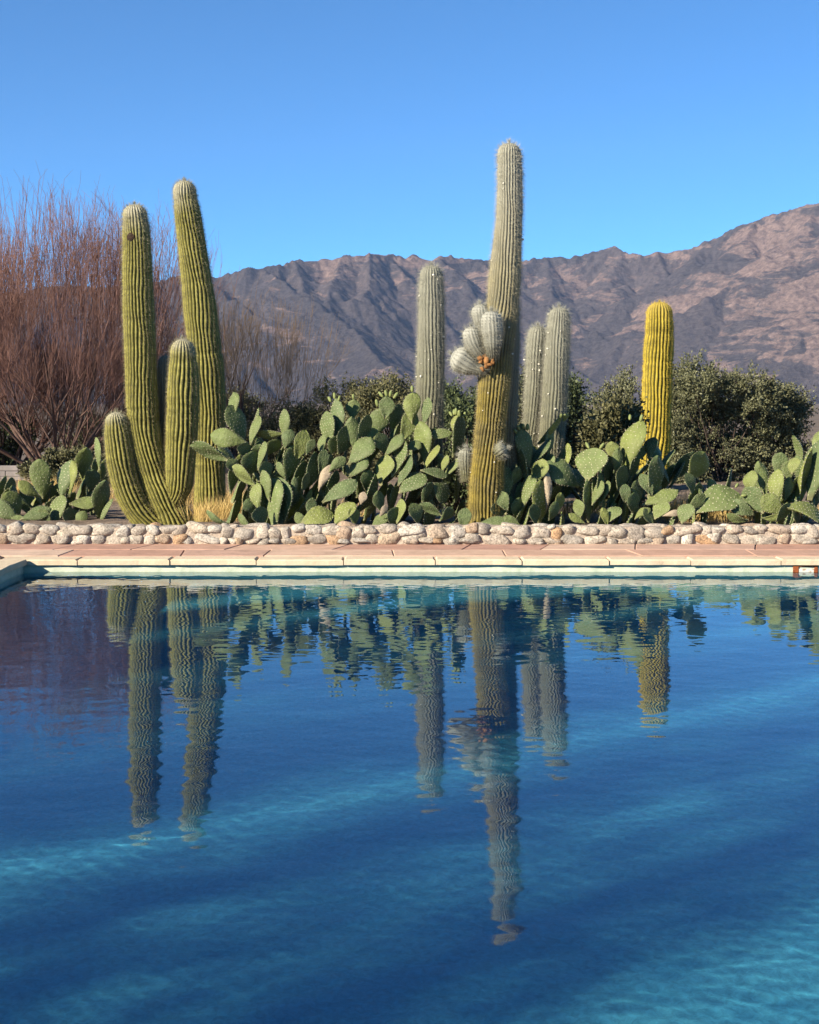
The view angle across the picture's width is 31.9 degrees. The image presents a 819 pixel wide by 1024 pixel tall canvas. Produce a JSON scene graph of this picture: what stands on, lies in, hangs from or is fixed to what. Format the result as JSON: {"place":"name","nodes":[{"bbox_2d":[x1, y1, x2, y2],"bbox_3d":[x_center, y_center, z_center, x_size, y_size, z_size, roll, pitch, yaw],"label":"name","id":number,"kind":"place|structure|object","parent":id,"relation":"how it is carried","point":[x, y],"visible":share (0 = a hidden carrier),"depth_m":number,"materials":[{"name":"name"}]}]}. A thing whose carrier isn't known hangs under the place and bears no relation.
{"place":"outdoors","nodes":[
{"label":"outdoors","id":0,"kind":"place"},
{"bbox_2d":[0,203,818,403],"bbox_3d":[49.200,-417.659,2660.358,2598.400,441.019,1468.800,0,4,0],"label":"mountains","id":1,"kind":"structure","parent":0,"point":[742,296],"depth_m":2674.58,"materials":[{"name":"brown stone"}]},
{"bbox_2d":[0,544,818,558],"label":"paving","id":2,"kind":"structure","parent":0,"point":[433,550],"depth_m":13.45,"materials":[{"name":"beige stone"}]},
{"bbox_2d":[0,564,818,581],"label":"pool","id":3,"kind":"structure","parent":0,"point":[406,568],"depth_m":12.76,"materials":[{"name":"paint"}]},
{"bbox_2d":[0,572,818,1023],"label":"water","id":4,"kind":"structure","parent":3,"relation":"in","point":[408,796],"depth_m":5.45,"materials":[{"name":"blue liquid"}]},
{"bbox_2d":[0,556,818,575],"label":"pool coping","id":5,"kind":"object","parent":3,"relation":"on","point":[8,564],"visible":1,"depth_m":12.72,"materials":[{"name":"beige stone"}]},
{"bbox_2d":[793,565,817,571],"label":"skimmer","id":6,"kind":"object","parent":3,"relation":"attached to","point":[797,569],"visible":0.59,"depth_m":12.74,"materials":[{"name":"plastic"}]},
{"bbox_2d":[0,404,818,477],"bbox_3d":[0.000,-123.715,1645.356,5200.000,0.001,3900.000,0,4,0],"label":"ground","id":7,"kind":"structure","parent":0,"point":[815,420],"depth_m":108.53,"materials":[{"name":"brown soil"}]},
{"bbox_2d":[0,465,28,480],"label":"block wall","id":8,"kind":"structure","parent":7,"relation":"on","point":[9,471],"depth_m":29.58,"materials":[{"name":"grey concrete"}]},
{"bbox_2d":[0,405,43,464],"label":"evergreen bush","id":9,"kind":"object","parent":7,"relation":"on","point":[9,442],"visible":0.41,"depth_m":35.32,"materials":[{"name":"green plant"}]},
{"bbox_2d":[0,206,101,420],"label":"bare tree","id":10,"kind":"object","parent":7,"relation":"on","point":[38,347],"visible":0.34,"depth_m":33.09,"materials":[{"name":"brown plant"}]},
{"bbox_2d":[0,327,106,464],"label":"bare tree","id":11,"kind":"object","parent":7,"relation":"on","point":[42,441],"visible":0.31,"depth_m":35.22,"materials":[{"name":"brown plant"}]},
{"bbox_2d":[41,410,125,454],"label":"evergreen bush","id":12,"kind":"object","parent":7,"relation":"on","point":[80,436],"visible":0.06,"depth_m":40.41,"materials":[{"name":"green plant"}]},
{"bbox_2d":[0,319,176,454],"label":"bare tree","id":13,"kind":"object","parent":7,"relation":"on","point":[121,407],"visible":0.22,"depth_m":35.03,"materials":[{"name":"brown plant"}]},
{"bbox_2d":[0,163,239,463],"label":"bare tree","id":14,"kind":"object","parent":7,"relation":"on","point":[97,279],"visible":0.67,"depth_m":31.26,"materials":[{"name":"brown plant"}]},
{"bbox_2d":[119,275,356,465],"bbox_3d":[-4.509,-3.448,36.780,5.300,4.976,5.949,-4,6,-41],"label":"bare tree","id":15,"kind":"object","parent":7,"relation":"on","point":[233,356],"visible":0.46,"depth_m":36.44,"materials":[{"name":"brown plant"}]},
{"bbox_2d":[226,384,280,454],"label":"evergreen bush","id":16,"kind":"object","parent":7,"relation":"on","point":[246,413],"visible":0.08,"depth_m":42.88,"materials":[{"name":"green plant"}]},
{"bbox_2d":[233,392,341,464],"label":"evergreen bush","id":17,"kind":"object","parent":7,"relation":"on","point":[296,421],"visible":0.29,"depth_m":34.03,"materials":[{"name":"green plant"}]},
{"bbox_2d":[295,370,385,471],"bbox_3d":[-1.756,-1.949,34.043,2.870,2.838,2.207,0,4,0],"label":"evergreen bush","id":18,"kind":"object","parent":7,"relation":"on","point":[312,430],"visible":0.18,"depth_m":33.82,"materials":[{"name":"green plant"}]},
{"bbox_2d":[0,477,818,524],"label":"planting bed","id":19,"kind":"object","parent":7,"relation":"on","point":[114,514],"visible":0.07,"depth_m":19.49,"materials":[{"name":"soil"}]},
{"bbox_2d":[0,437,112,520],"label":"prickly pear","id":20,"kind":"object","parent":19,"relation":"on","point":[92,496],"visible":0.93,"depth_m":19.64,"materials":[{"name":"green plant"}]},
{"bbox_2d":[15,443,105,486],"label":"evergreen bush","id":21,"kind":"object","parent":19,"relation":"on","point":[55,459],"visible":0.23,"depth_m":27.30,"materials":[{"name":"green plant"}]},
{"bbox_2d":[101,201,201,524],"bbox_3d":[-3.120,-1.641,17.456,1.257,4.290,0.771,0,4,0],"label":"columnar cactus","id":22,"kind":"object","parent":19,"relation":"on","point":[149,450],"visible":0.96,"depth_m":17.27,"materials":[{"name":"plant"}]},
{"bbox_2d":[171,177,228,521],"bbox_3d":[-2.722,-1.957,18.608,0.747,4.766,0.527,0,4,0],"label":"columnar cactus","id":23,"kind":"object","parent":19,"relation":"on","point":[201,315],"visible":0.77,"depth_m":18.42,"materials":[{"name":"plant"}]},
{"bbox_2d":[190,392,332,524],"bbox_3d":[-1.556,-0.451,15.251,1.565,1.652,1.573,0,4,0],"label":"prickly pear","id":24,"kind":"object","parent":19,"relation":"on","point":[273,495],"visible":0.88,"depth_m":15.13,"materials":[{"name":"green plant"}]},
{"bbox_2d":[337,367,415,476],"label":"evergreen bush","id":25,"kind":"object","parent":19,"relation":"on","point":[367,396],"visible":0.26,"depth_m":31.53,"materials":[{"name":"green plant"}]},
{"bbox_2d":[317,386,471,524],"bbox_3d":[-0.187,-0.516,15.220,1.652,1.647,1.582,0,4,0],"label":"prickly pear","id":26,"kind":"object","parent":19,"relation":"on","point":[366,439],"visible":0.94,"depth_m":15.14,"materials":[{"name":"green plant"}]},
{"bbox_2d":[7,477,818,523],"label":"dry grass","id":27,"kind":"structure","parent":19,"relation":"on","point":[224,511],"depth_m":15.98,"materials":[{"name":"beige plant"}]},
{"bbox_2d":[413,260,447,510],"bbox_3d":[0.226,-1.400,15.938,0.446,2.832,0.422,0,4,0],"label":"columnar cactus","id":28,"kind":"object","parent":19,"relation":"on","point":[430,361],"visible":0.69,"depth_m":15.80,"materials":[{"name":"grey plant"}]},
{"bbox_2d":[389,375,474,456],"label":"evergreen bush","id":29,"kind":"object","parent":19,"relation":"on","point":[447,387],"visible":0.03,"depth_m":26.61,"materials":[{"name":"green plant"}]},
{"bbox_2d":[436,383,505,516],"bbox_3d":[0.757,-0.646,19.102,1.657,2.136,1.417,0,4,0],"label":"evergreen bush","id":30,"kind":"object","parent":19,"relation":"on","point":[465,405],"visible":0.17,"depth_m":18.86,"materials":[{"name":"green plant"}]},
{"bbox_2d":[446,371,524,447],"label":"evergreen bush","id":31,"kind":"object","parent":19,"relation":"on","point":[476,394],"depth_m":30.57,"materials":[{"name":"green plant"}]},
{"bbox_2d":[446,138,526,523],"bbox_3d":[0.782,-1.808,14.716,0.758,4.079,0.713,3,5,31],"label":"columnar cactus","id":32,"kind":"object","parent":19,"relation":"on","point":[489,341],"visible":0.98,"depth_m":14.62,"materials":[{"name":"green plant"}]},
{"bbox_2d":[475,363,525,423],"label":"evergreen bush","id":33,"kind":"object","parent":19,"relation":"on","point":[521,415],"visible":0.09,"depth_m":23.83,"materials":[{"name":"green plant"}]},
{"bbox_2d":[504,292,524,496],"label":"columnar cactus","id":34,"kind":"object","parent":19,"relation":"on","point":[512,424],"visible":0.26,"depth_m":14.98,"materials":[{"name":"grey plant"}]},
{"bbox_2d":[519,321,545,476],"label":"columnar cactus","id":35,"kind":"object","parent":19,"relation":"on","point":[533,360],"visible":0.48,"depth_m":15.90,"materials":[{"name":"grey plant"}]},
{"bbox_2d":[481,413,591,524],"bbox_3d":[1.345,-0.338,15.228,1.270,1.418,1.479,0,4,0],"label":"prickly pear","id":36,"kind":"object","parent":19,"relation":"on","point":[533,497],"visible":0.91,"depth_m":14.98,"materials":[{"name":"green plant"}]},
{"bbox_2d":[536,302,573,506],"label":"columnar cactus","id":37,"kind":"object","parent":19,"relation":"on","point":[555,376],"visible":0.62,"depth_m":15.73,"materials":[{"name":"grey plant"}]},
{"bbox_2d":[563,367,601,493],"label":"evergreen bush","id":38,"kind":"object","parent":19,"relation":"on","point":[576,403],"visible":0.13,"depth_m":24.66,"materials":[{"name":"green plant"}]},
{"bbox_2d":[568,390,650,516],"bbox_3d":[2.477,-0.553,17.364,1.201,1.829,1.114,0,4,0],"label":"evergreen bush","id":39,"kind":"object","parent":19,"relation":"on","point":[612,422],"visible":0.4,"depth_m":17.10,"materials":[{"name":"green plant"}]},
{"bbox_2d":[581,361,641,468],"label":"evergreen bush","id":40,"kind":"object","parent":19,"relation":"on","point":[621,388],"visible":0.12,"depth_m":30.77,"materials":[{"name":"green plant"}]},
{"bbox_2d":[568,414,693,524],"bbox_3d":[2.308,-0.312,15.235,1.266,1.449,1.782,1,5,17],"label":"prickly pear","id":41,"kind":"object","parent":19,"relation":"on","point":[627,483],"visible":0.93,"depth_m":14.97,"materials":[{"name":"green plant"}]},
{"bbox_2d":[639,299,675,472],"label":"columnar cactus","id":42,"kind":"object","parent":19,"relation":"on","point":[657,364],"visible":0.74,"depth_m":18.77,"materials":[{"name":"yellow plant"}]},
{"bbox_2d":[638,348,789,483],"bbox_3d":[6.105,-1.795,28.995,2.979,2.983,2.566,0,4,0],"label":"evergreen bush","id":43,"kind":"object","parent":19,"relation":"on","point":[724,448],"visible":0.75,"depth_m":28.70,"materials":[{"name":"green plant"}]},
{"bbox_2d":[677,431,818,524],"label":"prickly pear","id":44,"kind":"object","parent":19,"relation":"on","point":[764,495],"visible":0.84,"depth_m":14.90,"materials":[{"name":"green plant"}]},
{"bbox_2d":[734,373,818,479],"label":"evergreen bush","id":45,"kind":"object","parent":19,"relation":"on","point":[784,426],"visible":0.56,"depth_m":29.25,"materials":[{"name":"green plant"}]},
{"bbox_2d":[637,384,721,455],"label":"evergreen bush","id":46,"kind":"object","parent":7,"relation":"on","point":[684,418],"visible":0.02,"depth_m":33.87,"materials":[{"name":"green plant"}]},
{"bbox_2d":[0,0,818,289],"label":"sky","id":47,"kind":"structure","parent":0,"point":[305,130],"materials":[{"name":"blue"}]},
{"bbox_2d":[455,444,473,482],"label":"round cactus","id":48,"kind":"object","parent":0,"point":[464,458],"visible":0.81,"depth_m":14.95,"materials":[{"name":"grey plant"}]},
{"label":"deck bed","id":49,"kind":"structure","parent":0,"visible":0},
{"bbox_2d":[0,520,818,545],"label":"stone wall","id":50,"kind":"structure","parent":49,"relation":"on","point":[194,532],"depth_m":14.02,"materials":[{"name":"beige stone"}]}
]}

